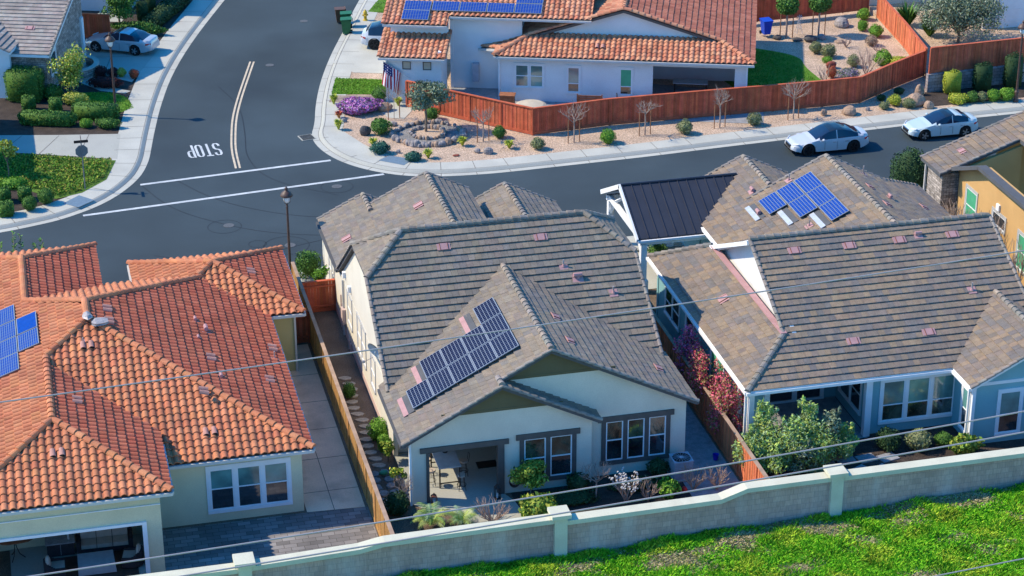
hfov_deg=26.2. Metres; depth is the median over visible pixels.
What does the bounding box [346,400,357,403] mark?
stepping stone
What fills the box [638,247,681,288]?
driveway
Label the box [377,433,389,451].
shrub
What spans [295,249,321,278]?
shrub
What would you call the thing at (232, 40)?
road
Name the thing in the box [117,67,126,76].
shrub
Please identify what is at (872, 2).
house
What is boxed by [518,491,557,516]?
shrub
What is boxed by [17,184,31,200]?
clipped shrub
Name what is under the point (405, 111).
path
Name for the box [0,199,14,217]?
clipped shrub
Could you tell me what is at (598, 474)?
bare tree
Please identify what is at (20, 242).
tall shrub
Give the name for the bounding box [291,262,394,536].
fence
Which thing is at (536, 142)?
round shrub
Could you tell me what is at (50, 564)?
armchair
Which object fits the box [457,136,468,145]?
grass clump
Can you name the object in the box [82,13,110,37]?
fence
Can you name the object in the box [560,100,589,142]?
bare tree
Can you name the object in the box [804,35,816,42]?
boulder
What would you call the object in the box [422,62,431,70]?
window
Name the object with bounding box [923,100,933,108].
boulder
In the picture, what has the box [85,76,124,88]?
hedge
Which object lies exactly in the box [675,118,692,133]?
round shrub
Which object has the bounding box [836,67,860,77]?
shrub
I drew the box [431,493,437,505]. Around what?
lantern
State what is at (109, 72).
shrub
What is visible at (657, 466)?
shrub
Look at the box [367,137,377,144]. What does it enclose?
grass clump
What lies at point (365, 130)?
boulder
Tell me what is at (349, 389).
shrub
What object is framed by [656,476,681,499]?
shrub
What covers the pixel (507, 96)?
grill box
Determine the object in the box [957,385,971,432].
window
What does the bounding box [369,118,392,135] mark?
round shrub
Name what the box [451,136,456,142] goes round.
ring stone
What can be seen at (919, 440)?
round shrub
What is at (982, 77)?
hedge
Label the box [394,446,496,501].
patio
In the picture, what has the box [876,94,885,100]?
shrub
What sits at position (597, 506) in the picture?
utility cable
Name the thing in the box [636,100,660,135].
bare tree
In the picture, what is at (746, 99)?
fence
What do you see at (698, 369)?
flowering shrub
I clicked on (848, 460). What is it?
flagstone
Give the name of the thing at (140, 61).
driveway
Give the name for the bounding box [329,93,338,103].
grass clump
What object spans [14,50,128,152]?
driveway joints
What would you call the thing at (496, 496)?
lantern
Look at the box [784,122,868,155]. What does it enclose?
parked car
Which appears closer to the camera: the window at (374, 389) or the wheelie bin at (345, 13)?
the window at (374, 389)
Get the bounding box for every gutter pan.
[0,0,223,231]
[312,0,1022,175]
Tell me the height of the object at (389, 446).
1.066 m
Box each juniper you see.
[369,140,390,154]
[404,151,421,161]
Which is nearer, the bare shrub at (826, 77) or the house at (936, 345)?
the house at (936, 345)
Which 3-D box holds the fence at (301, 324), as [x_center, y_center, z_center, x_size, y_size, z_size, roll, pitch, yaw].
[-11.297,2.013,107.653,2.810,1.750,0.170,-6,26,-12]
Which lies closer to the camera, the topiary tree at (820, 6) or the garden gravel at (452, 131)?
the garden gravel at (452, 131)
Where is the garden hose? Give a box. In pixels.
[509,476,519,487]
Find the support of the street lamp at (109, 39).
on the garden bed at (10, 124)
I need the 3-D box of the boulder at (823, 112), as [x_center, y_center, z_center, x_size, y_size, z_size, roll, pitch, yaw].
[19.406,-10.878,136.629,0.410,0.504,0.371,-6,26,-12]
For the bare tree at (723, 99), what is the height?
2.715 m
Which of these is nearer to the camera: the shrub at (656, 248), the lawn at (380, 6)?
the shrub at (656, 248)
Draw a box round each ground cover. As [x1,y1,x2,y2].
[0,154,115,198]
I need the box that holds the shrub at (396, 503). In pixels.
[382,490,409,516]
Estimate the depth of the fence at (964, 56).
140.45 m
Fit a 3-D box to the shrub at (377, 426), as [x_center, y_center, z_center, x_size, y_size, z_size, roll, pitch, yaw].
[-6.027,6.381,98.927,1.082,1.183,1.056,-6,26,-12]
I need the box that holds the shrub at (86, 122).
[79,118,92,127]
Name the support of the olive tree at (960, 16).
on the garden bed at (936, 38)
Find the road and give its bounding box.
[0,0,1013,284]
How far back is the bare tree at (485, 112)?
132.14 m
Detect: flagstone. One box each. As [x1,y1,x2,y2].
[372,471,378,476]
[374,477,380,483]
[376,484,382,490]
[379,490,388,496]
[384,476,393,481]
[386,482,394,488]
[836,456,856,463]
[854,453,877,463]
[876,452,899,462]
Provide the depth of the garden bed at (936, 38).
149.88 m
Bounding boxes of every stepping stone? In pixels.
[338,376,350,380]
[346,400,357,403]
[348,406,359,410]
[350,412,363,416]
[355,418,368,422]
[358,424,369,428]
[359,430,368,434]
[359,437,371,441]
[362,443,373,448]
[364,450,376,454]
[368,456,381,461]
[372,463,385,467]
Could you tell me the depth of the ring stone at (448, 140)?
132.14 m
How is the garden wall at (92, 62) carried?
on the garden bed at (10, 124)
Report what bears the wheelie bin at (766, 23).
on the garden gravel at (626, 134)
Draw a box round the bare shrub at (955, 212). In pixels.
[941,198,971,214]
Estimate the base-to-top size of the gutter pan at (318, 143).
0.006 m
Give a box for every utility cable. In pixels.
[0,250,1023,402]
[30,411,1023,575]
[180,432,1023,575]
[934,558,1023,575]
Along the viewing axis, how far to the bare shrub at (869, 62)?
142.70 m
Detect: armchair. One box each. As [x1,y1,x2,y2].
[43,555,65,575]
[121,543,143,567]
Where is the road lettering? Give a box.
[187,143,222,157]
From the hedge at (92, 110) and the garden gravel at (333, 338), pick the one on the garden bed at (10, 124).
the hedge at (92, 110)
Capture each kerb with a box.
[0,0,217,228]
[319,0,1023,173]
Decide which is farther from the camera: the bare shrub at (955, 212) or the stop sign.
the stop sign
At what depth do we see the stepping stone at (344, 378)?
104.65 m
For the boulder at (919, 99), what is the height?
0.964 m
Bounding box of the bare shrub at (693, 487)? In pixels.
[681,464,709,489]
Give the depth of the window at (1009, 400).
97.78 m
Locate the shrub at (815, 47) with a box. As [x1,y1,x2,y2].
[809,41,822,53]
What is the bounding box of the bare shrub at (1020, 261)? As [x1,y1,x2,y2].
[1004,235,1023,280]
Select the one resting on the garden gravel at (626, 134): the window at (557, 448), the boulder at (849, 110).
the boulder at (849, 110)
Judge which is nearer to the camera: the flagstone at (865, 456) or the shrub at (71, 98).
the flagstone at (865, 456)
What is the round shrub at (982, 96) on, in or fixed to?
on the garden gravel at (626, 134)
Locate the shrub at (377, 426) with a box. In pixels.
[366,416,387,440]
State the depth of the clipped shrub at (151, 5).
155.21 m
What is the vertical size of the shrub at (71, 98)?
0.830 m
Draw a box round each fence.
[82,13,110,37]
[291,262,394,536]
[296,309,310,342]
[302,278,335,311]
[405,80,532,134]
[532,50,924,134]
[652,309,769,480]
[757,0,868,21]
[876,0,927,73]
[928,37,1023,73]
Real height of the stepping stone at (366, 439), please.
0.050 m
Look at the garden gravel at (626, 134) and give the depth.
136.39 m
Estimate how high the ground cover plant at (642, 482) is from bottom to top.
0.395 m
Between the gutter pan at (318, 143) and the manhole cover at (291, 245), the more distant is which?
the gutter pan at (318, 143)
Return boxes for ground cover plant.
[543,486,599,505]
[607,475,660,492]
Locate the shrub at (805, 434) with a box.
[731,395,859,474]
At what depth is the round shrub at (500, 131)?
132.92 m
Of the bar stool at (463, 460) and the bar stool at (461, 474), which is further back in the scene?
the bar stool at (463, 460)
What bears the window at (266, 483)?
in the house at (149, 461)
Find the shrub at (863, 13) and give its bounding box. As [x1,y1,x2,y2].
[855,7,870,19]
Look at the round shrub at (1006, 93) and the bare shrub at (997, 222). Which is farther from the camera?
the round shrub at (1006, 93)
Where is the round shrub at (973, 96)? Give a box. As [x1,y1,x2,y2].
[966,90,977,101]
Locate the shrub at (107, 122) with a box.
[94,117,122,128]
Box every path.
[79,78,129,92]
[290,344,364,511]
[329,95,378,101]
[382,98,410,118]
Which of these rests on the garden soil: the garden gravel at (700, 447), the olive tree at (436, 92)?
the garden gravel at (700, 447)
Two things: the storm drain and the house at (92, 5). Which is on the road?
the storm drain
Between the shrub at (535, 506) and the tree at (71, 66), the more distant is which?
the tree at (71, 66)
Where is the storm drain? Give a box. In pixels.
[298,134,315,140]
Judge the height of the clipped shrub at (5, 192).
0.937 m
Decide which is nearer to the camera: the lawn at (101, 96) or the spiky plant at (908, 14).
the lawn at (101, 96)
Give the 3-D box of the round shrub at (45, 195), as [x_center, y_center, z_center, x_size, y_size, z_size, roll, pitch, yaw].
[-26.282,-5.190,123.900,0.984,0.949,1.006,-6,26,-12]
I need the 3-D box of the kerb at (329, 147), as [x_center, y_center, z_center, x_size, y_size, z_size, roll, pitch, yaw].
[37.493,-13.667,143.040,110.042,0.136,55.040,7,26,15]
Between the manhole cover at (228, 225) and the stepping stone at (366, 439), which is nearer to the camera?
the stepping stone at (366, 439)
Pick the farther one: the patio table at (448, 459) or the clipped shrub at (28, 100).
the clipped shrub at (28, 100)
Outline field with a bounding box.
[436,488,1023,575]
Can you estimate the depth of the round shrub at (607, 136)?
132.03 m
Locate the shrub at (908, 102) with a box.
[901,97,915,107]
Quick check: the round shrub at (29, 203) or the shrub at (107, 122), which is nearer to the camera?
the round shrub at (29, 203)
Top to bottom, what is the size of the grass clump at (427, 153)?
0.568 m
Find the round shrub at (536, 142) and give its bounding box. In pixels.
[530,137,545,148]
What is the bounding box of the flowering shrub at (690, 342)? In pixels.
[673,323,704,377]
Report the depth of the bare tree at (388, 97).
135.72 m
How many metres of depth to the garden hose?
94.69 m
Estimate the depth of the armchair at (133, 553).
89.38 m
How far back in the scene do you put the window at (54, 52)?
140.82 m
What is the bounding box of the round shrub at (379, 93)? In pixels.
[371,85,385,99]
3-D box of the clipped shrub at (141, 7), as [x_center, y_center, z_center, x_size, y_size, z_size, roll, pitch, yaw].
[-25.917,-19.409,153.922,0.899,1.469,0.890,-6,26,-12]
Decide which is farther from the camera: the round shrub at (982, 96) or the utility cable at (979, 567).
the round shrub at (982, 96)
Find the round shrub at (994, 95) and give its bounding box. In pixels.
[987,88,1000,101]
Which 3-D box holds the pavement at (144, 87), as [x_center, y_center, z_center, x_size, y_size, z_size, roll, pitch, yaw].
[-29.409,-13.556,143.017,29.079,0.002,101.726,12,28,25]
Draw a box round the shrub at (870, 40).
[864,34,877,45]
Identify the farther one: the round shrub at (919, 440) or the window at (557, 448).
the round shrub at (919, 440)
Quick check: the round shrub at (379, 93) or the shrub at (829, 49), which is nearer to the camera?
the round shrub at (379, 93)
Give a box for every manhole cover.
[223,223,233,227]
[285,243,295,246]
[332,184,341,187]
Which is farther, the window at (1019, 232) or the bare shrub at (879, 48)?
the bare shrub at (879, 48)
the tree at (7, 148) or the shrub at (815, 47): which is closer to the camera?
the tree at (7, 148)
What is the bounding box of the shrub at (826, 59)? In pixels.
[822,56,832,62]
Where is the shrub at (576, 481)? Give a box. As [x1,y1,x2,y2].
[566,471,591,491]
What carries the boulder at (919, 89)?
on the garden gravel at (626, 134)
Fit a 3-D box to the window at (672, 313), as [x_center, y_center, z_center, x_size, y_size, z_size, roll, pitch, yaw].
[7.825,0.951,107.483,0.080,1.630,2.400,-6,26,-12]
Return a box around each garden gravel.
[313,310,402,505]
[342,11,1023,161]
[397,124,458,142]
[413,128,441,136]
[683,403,740,496]
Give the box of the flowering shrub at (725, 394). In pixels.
[703,373,745,435]
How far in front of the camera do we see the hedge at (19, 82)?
138.61 m
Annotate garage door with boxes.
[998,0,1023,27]
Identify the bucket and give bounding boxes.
[713,453,718,460]
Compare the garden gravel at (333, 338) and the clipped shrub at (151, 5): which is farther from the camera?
the clipped shrub at (151, 5)
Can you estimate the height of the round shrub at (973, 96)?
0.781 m
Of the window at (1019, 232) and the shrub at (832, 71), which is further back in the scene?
the shrub at (832, 71)
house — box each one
[0,0,85,97]
[0,241,315,573]
[81,0,110,10]
[316,171,699,505]
[376,0,756,104]
[600,153,1023,442]
[869,0,920,5]
[920,110,1023,287]
[972,0,1023,28]
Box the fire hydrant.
[362,10,367,20]
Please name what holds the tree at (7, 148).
on the ground cover at (104, 177)
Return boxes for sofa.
[76,526,133,553]
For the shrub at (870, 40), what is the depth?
148.57 m
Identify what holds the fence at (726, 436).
on the garden soil
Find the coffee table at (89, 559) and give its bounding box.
[77,550,116,575]
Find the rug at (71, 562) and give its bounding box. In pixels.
[64,550,139,575]
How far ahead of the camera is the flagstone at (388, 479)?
95.87 m
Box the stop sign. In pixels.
[74,136,87,189]
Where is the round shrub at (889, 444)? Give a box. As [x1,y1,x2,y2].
[874,426,900,451]
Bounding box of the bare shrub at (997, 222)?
[979,208,1006,233]
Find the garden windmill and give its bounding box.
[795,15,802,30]
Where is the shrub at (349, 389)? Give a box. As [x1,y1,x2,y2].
[342,382,355,398]
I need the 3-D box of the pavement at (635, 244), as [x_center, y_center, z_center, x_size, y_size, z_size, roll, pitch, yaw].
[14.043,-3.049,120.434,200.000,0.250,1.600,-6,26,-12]
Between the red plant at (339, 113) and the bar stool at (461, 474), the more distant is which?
the red plant at (339, 113)
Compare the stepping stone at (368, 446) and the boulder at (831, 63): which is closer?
the stepping stone at (368, 446)
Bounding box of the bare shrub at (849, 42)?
[841,37,851,47]
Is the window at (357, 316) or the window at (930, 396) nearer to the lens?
the window at (930, 396)
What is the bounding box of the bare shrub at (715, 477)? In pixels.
[704,463,730,489]
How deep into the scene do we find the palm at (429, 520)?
92.18 m
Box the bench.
[577,94,602,101]
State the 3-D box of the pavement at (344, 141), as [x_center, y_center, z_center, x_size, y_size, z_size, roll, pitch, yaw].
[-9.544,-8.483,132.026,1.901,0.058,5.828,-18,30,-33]
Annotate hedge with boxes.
[3,65,44,102]
[17,109,78,126]
[71,101,120,119]
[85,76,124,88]
[110,21,168,34]
[141,0,189,26]
[942,69,962,93]
[972,60,992,90]
[1002,50,1023,87]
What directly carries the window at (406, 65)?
in the house at (556, 50)
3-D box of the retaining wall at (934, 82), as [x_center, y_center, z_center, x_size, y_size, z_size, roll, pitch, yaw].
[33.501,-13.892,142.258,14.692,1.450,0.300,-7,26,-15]
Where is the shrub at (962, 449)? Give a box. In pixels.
[948,432,984,454]
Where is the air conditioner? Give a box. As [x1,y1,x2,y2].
[667,451,693,481]
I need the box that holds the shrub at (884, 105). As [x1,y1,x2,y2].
[879,101,890,109]
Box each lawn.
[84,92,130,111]
[332,78,385,93]
[368,0,386,12]
[725,48,820,86]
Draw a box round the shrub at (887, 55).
[873,48,892,65]
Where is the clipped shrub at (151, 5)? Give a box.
[145,0,155,12]
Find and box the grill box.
[499,92,515,102]
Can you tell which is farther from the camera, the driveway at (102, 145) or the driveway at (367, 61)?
the driveway at (367, 61)
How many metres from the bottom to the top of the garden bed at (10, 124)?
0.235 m
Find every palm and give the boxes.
[410,501,451,528]
[443,505,479,525]
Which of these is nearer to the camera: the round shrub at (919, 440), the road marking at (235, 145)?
the round shrub at (919, 440)
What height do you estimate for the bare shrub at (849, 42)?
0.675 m
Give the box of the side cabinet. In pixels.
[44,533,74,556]
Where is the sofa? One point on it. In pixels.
(108, 539)
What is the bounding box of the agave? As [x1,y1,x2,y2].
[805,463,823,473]
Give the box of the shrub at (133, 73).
[128,69,138,78]
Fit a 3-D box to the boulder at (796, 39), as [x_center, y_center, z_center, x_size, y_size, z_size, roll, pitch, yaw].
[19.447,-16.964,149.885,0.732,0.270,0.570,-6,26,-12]
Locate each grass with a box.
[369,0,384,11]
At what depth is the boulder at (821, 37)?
149.95 m
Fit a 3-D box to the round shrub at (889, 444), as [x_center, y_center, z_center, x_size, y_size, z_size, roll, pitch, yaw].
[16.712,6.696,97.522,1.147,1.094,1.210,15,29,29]
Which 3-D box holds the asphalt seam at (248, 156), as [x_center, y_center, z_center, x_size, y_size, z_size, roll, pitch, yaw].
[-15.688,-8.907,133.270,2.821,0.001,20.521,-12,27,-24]
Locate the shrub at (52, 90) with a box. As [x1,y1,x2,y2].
[44,83,63,98]
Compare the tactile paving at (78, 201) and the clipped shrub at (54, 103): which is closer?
the tactile paving at (78, 201)
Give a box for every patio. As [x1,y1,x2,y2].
[10,534,145,575]
[162,507,377,570]
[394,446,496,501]
[414,494,525,522]
[451,84,763,123]
[729,396,867,439]
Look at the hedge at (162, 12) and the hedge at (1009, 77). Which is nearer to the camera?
the hedge at (1009, 77)
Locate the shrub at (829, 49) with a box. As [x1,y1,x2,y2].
[820,43,836,56]
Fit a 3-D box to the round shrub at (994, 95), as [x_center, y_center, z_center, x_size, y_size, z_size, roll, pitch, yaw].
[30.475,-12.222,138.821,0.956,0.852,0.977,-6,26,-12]
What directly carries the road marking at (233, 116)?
on the road
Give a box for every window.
[49,46,57,77]
[205,457,292,514]
[328,255,334,278]
[346,289,352,332]
[356,311,366,370]
[370,352,375,394]
[401,61,411,69]
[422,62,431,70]
[514,62,544,88]
[516,427,579,483]
[566,65,580,93]
[598,409,674,465]
[618,67,633,96]
[664,287,679,332]
[684,314,693,348]
[709,349,724,386]
[770,388,823,404]
[838,383,862,415]
[877,373,954,424]
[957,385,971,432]
[963,183,978,214]
[991,206,1006,235]
[994,387,1023,435]
[1015,229,1023,276]
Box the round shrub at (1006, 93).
[1000,87,1014,100]
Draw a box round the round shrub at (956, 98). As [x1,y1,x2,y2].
[948,92,968,104]
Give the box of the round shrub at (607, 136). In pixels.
[600,128,616,143]
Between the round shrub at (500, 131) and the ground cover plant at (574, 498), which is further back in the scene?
the round shrub at (500, 131)
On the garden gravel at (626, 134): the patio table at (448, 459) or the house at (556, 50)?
the house at (556, 50)
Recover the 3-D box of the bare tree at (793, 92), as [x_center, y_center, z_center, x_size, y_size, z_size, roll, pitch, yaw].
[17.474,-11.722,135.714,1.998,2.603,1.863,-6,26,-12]
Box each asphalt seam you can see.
[139,183,307,234]
[171,177,317,216]
[207,220,241,232]
[219,87,336,194]
[263,236,309,254]
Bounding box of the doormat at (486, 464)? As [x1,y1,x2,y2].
[476,460,496,468]
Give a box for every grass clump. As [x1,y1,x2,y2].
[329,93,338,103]
[333,119,342,129]
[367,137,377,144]
[394,96,402,105]
[422,148,433,157]
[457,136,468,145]
[504,139,513,147]
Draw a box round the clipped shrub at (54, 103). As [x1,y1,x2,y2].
[48,96,62,110]
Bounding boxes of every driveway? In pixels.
[0,134,119,158]
[81,47,158,81]
[98,0,138,21]
[333,44,449,72]
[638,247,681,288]
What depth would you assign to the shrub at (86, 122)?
134.82 m
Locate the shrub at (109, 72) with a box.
[106,67,117,76]
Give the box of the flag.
[382,61,410,93]
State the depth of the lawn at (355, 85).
141.86 m
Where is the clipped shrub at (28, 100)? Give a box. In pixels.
[21,93,35,109]
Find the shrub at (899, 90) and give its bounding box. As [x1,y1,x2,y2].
[893,87,904,93]
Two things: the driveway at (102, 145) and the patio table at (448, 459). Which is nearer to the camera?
the patio table at (448, 459)
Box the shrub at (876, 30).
[868,23,883,37]
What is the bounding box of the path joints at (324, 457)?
[292,373,353,509]
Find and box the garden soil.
[0,288,775,575]
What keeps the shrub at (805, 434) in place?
on the garden bed at (865, 447)
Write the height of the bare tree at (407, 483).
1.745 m
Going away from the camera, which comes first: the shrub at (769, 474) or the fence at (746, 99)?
the shrub at (769, 474)
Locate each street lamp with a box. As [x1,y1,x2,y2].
[105,32,117,105]
[280,186,292,272]
[1013,20,1023,102]
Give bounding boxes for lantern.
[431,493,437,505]
[494,484,500,499]
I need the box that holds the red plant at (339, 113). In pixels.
[334,110,341,117]
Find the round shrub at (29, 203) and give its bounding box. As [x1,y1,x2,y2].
[21,195,36,210]
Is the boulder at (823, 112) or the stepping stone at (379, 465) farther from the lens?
the boulder at (823, 112)
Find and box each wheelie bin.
[334,6,345,22]
[340,10,352,27]
[340,16,352,33]
[759,17,773,34]
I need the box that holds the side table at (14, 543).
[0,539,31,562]
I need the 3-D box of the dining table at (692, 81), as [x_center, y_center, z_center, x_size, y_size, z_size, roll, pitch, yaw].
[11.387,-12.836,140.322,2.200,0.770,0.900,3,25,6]
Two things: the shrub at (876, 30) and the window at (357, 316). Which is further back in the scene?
the shrub at (876, 30)
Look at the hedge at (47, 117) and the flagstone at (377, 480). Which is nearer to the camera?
the flagstone at (377, 480)
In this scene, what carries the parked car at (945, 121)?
on the road
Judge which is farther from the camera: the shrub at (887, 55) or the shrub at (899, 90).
the shrub at (887, 55)
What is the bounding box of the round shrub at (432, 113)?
[424,107,439,119]
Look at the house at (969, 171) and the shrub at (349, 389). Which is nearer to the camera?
the shrub at (349, 389)
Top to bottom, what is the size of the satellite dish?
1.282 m
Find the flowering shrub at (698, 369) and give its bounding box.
[683,346,733,403]
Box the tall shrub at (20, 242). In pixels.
[0,230,44,251]
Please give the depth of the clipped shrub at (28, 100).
137.35 m
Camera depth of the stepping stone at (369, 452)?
98.10 m
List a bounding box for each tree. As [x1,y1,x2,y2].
[0,139,18,176]
[47,41,90,91]
[98,0,137,22]
[311,264,329,288]
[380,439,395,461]
[384,86,401,119]
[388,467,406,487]
[388,475,413,493]
[401,80,455,131]
[471,106,493,141]
[507,457,548,492]
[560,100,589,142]
[579,459,612,497]
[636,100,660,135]
[712,85,732,128]
[776,0,799,37]
[781,77,810,119]
[809,0,832,34]
[889,146,927,190]
[910,0,1007,42]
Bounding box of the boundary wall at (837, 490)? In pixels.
[133,447,1023,575]
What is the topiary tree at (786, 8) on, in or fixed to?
on the garden gravel at (626, 134)
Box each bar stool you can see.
[429,468,435,485]
[457,470,466,488]
[459,452,469,474]
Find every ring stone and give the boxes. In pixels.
[414,139,419,147]
[445,137,451,144]
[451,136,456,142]
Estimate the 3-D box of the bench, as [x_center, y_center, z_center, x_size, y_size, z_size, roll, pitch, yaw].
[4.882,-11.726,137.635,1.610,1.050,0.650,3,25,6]
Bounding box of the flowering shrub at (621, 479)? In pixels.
[609,467,641,503]
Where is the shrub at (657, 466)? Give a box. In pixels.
[645,456,670,476]
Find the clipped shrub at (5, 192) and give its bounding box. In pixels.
[0,185,11,200]
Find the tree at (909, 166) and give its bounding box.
[889,146,927,190]
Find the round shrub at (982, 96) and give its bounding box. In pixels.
[978,91,987,101]
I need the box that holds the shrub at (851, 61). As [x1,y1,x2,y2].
[846,53,859,66]
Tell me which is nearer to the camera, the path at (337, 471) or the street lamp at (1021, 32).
the path at (337, 471)
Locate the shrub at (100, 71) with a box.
[95,65,107,76]
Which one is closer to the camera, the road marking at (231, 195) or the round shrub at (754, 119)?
the road marking at (231, 195)
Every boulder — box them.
[359,126,370,135]
[377,102,392,111]
[483,147,492,154]
[773,35,781,39]
[792,37,801,41]
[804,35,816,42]
[817,34,825,39]
[821,109,826,115]
[826,61,836,68]
[834,17,848,28]
[842,105,855,115]
[906,93,925,106]
[914,84,924,94]
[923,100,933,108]
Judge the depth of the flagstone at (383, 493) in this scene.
94.80 m
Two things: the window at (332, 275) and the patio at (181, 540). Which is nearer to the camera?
the patio at (181, 540)
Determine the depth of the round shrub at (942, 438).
97.70 m
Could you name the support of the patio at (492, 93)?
on the garden gravel at (626, 134)
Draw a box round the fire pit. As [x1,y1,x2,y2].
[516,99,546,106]
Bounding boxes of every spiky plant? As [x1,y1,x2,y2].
[895,0,921,24]
[919,13,942,35]
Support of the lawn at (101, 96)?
on the garden bed at (10, 124)
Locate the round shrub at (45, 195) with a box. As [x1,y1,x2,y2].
[37,188,54,203]
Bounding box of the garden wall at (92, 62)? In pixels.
[77,55,98,80]
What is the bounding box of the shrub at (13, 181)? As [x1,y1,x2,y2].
[0,176,27,188]
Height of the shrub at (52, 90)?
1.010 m
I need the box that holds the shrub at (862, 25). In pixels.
[857,20,868,30]
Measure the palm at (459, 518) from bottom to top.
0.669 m
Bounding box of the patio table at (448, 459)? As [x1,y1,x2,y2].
[430,450,460,487]
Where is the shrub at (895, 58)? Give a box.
[890,55,904,62]
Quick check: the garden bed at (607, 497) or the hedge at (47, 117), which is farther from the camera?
the hedge at (47, 117)
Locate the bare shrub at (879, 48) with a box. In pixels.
[872,44,884,52]
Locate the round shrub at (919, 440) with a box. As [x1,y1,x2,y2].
[903,427,933,451]
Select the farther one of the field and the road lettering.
the road lettering
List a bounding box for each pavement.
[0,0,213,225]
[298,238,683,281]
[322,0,1023,169]
[325,131,388,161]
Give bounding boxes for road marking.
[83,173,383,215]
[140,160,330,184]
[230,62,250,167]
[234,62,253,167]
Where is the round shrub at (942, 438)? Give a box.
[934,431,954,447]
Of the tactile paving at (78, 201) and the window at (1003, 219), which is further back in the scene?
the tactile paving at (78, 201)
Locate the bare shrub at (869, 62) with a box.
[852,47,883,73]
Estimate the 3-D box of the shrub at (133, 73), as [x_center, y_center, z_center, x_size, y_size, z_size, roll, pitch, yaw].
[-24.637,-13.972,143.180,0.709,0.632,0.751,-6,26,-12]
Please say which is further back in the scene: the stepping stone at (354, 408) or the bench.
the bench
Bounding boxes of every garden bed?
[0,0,192,211]
[511,469,691,512]
[652,307,1023,475]
[869,0,1023,76]
[923,82,1023,105]
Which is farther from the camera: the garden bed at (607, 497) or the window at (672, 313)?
the window at (672, 313)
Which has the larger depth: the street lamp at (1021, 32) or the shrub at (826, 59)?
the shrub at (826, 59)
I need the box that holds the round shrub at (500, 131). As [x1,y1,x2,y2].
[491,125,506,138]
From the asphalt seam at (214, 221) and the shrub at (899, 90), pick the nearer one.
the asphalt seam at (214, 221)
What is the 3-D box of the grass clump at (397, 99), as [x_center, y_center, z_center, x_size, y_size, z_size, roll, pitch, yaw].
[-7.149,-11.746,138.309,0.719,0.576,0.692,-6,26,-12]
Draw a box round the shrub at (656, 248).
[647,243,668,252]
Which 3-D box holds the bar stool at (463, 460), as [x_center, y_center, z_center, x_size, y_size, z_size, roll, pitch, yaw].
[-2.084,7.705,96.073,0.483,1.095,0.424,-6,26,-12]
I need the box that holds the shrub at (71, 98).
[62,91,89,104]
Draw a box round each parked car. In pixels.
[85,27,159,55]
[361,20,390,49]
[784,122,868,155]
[901,108,977,140]
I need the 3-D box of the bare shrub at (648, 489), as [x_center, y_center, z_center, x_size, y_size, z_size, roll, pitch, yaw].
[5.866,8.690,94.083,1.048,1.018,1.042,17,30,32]
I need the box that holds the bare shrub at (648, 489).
[638,476,661,500]
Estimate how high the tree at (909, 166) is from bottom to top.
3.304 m
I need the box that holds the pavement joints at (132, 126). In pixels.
[3,0,221,228]
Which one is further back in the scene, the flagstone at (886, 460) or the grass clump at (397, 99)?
the grass clump at (397, 99)
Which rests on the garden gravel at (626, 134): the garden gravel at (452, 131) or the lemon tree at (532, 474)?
the garden gravel at (452, 131)
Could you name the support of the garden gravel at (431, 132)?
on the garden gravel at (452, 131)
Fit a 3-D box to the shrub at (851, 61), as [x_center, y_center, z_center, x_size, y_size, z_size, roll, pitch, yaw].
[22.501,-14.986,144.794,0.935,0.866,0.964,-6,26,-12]
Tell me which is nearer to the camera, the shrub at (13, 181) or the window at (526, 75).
the shrub at (13, 181)
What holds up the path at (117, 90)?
on the garden bed at (10, 124)
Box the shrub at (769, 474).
[766,466,792,478]
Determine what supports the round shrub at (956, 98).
on the garden gravel at (626, 134)
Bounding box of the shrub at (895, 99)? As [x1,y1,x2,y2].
[886,94,900,105]
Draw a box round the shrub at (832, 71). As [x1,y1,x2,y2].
[826,66,837,78]
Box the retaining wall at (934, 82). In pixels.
[925,63,1023,91]
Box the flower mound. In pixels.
[336,96,383,114]
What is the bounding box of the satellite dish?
[362,343,380,364]
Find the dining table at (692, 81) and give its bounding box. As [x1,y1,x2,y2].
[673,78,707,91]
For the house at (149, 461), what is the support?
on the garden soil
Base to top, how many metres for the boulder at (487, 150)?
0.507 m
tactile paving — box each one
[64,195,92,206]
[379,155,409,164]
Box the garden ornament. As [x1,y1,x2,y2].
[379,470,387,474]
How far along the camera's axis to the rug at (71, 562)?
89.43 m
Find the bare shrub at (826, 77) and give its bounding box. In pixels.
[816,65,830,79]
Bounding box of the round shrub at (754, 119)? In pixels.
[746,112,762,124]
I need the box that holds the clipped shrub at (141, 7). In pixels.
[135,0,147,20]
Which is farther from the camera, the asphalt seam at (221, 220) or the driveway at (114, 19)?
the driveway at (114, 19)
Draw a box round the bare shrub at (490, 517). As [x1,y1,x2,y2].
[469,493,510,520]

